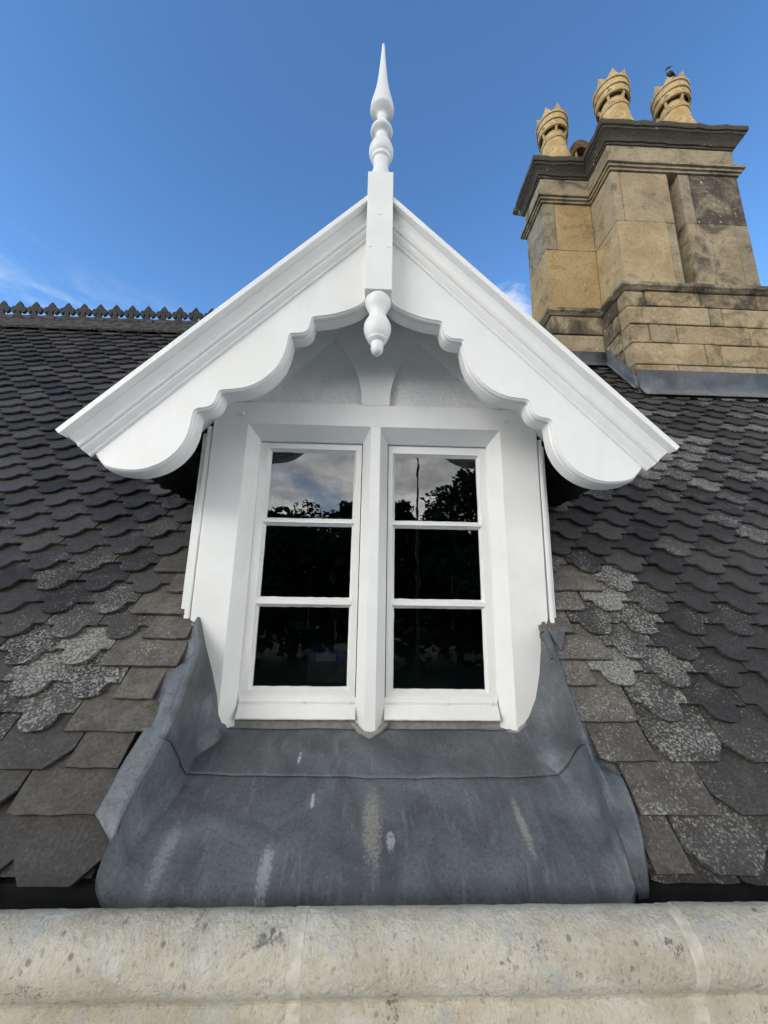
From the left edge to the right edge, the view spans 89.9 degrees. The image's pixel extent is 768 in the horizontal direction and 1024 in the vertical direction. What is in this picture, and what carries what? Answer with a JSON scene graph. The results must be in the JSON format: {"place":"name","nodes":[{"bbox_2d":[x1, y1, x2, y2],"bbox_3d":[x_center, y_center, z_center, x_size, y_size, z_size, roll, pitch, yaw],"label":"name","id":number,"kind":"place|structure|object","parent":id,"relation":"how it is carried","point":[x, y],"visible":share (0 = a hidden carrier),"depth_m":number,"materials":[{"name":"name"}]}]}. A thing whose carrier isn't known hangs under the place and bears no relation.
{"place":"outdoors","nodes":[
{"label":"outdoors","id":0,"kind":"place"},
{"bbox_2d":[310,645,347,662],"bbox_3d":[-0.250,0.667,1.810,0.157,0.048,0.242,1,-13,-2],"label":"box file","id":1,"kind":"object","parent":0,"point":[327,654],"visible":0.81,"depth_m":1.70,"materials":[{"name":"blue cardboard"}]},
{"bbox_2d":[0,326,767,909],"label":"slate roof","id":2,"kind":"structure","parent":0,"point":[660,582],"depth_m":1.26,"materials":[{"name":"grey stone"}]},
{"bbox_2d":[0,301,213,332],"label":"ridge cresting","id":3,"kind":"object","parent":2,"relation":"on","point":[98,321],"visible":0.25,"depth_m":3.41,"materials":[{"name":"ceramic"}]},
{"bbox_2d":[55,43,679,908],"bbox_3d":[-0.044,-0.310,1.798,1.750,2.758,1.504,1,-13,-2],"label":"dormer window","id":4,"kind":"structure","parent":2,"relation":"attached to","point":[377,329],"depth_m":1.19,"materials":[{"name":"white paint"}]},
{"bbox_2d":[254,449,483,677],"bbox_3d":[-0.084,0.626,2.425,1.110,1.330,2.194,1,-13,-2],"label":"attic room","id":5,"kind":"object","parent":4,"relation":"attached to","point":[316,562],"visible":0.31,"depth_m":2.59,"materials":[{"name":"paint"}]},
{"bbox_2d":[512,118,767,397],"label":"chimney stack","id":6,"kind":"object","parent":2,"relation":"on","point":[643,274],"visible":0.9,"depth_m":3.15,"materials":[{"name":"stone"}]},
{"bbox_2d":[536,103,570,155],"bbox_3d":[1.697,-3.621,3.836,0.303,0.755,0.303,1,-13,-2],"label":"chimney pot","id":7,"kind":"object","parent":6,"relation":"on","point":[552,132],"visible":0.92,"depth_m":3.76,"materials":[{"name":"ceramic"}]},
{"bbox_2d":[569,139,587,156],"bbox_3d":[2.023,-3.486,3.939,0.350,0.688,0.140,1,-13,-2],"label":"chimney hood","id":8,"kind":"object","parent":6,"relation":"on","point":[578,148],"visible":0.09,"depth_m":3.94,"materials":[{"name":"brown ceramic"}]},
{"bbox_2d":[592,68,633,122],"bbox_3d":[2.175,-3.725,3.630,0.313,0.778,0.313,7,-14,-23],"label":"chimney pot","id":9,"kind":"object","parent":6,"relation":"on","point":[611,96],"visible":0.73,"depth_m":3.56,"materials":[{"name":"ceramic"}]},
{"bbox_2d":[649,71,696,122],"bbox_3d":[2.755,-3.712,3.648,0.313,0.778,0.313,3,-13,-10],"label":"chimney pot","id":10,"kind":"object","parent":6,"relation":"on","point":[671,100],"visible":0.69,"depth_m":3.58,"materials":[{"name":"ceramic"}]},
{"bbox_2d":[665,65,675,77],"bbox_3d":[2.722,-4.125,3.633,0.151,0.165,0.053,8,-15,-27],"label":"bird","id":11,"kind":"object","parent":10,"relation":"on","point":[669,73],"visible":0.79,"depth_m":3.60},
{"bbox_2d":[0,0,767,320],"label":"sky","id":12,"kind":"structure","parent":0,"point":[156,154],"materials":[{"name":"blue"}]},
{"bbox_2d":[0,901,767,1023],"bbox_3d":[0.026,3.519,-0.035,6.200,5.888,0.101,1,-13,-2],"label":"stone parapet","id":13,"kind":"structure","parent":0,"point":[678,962],"depth_m":0.58,"materials":[{"name":"stone"}]}
]}

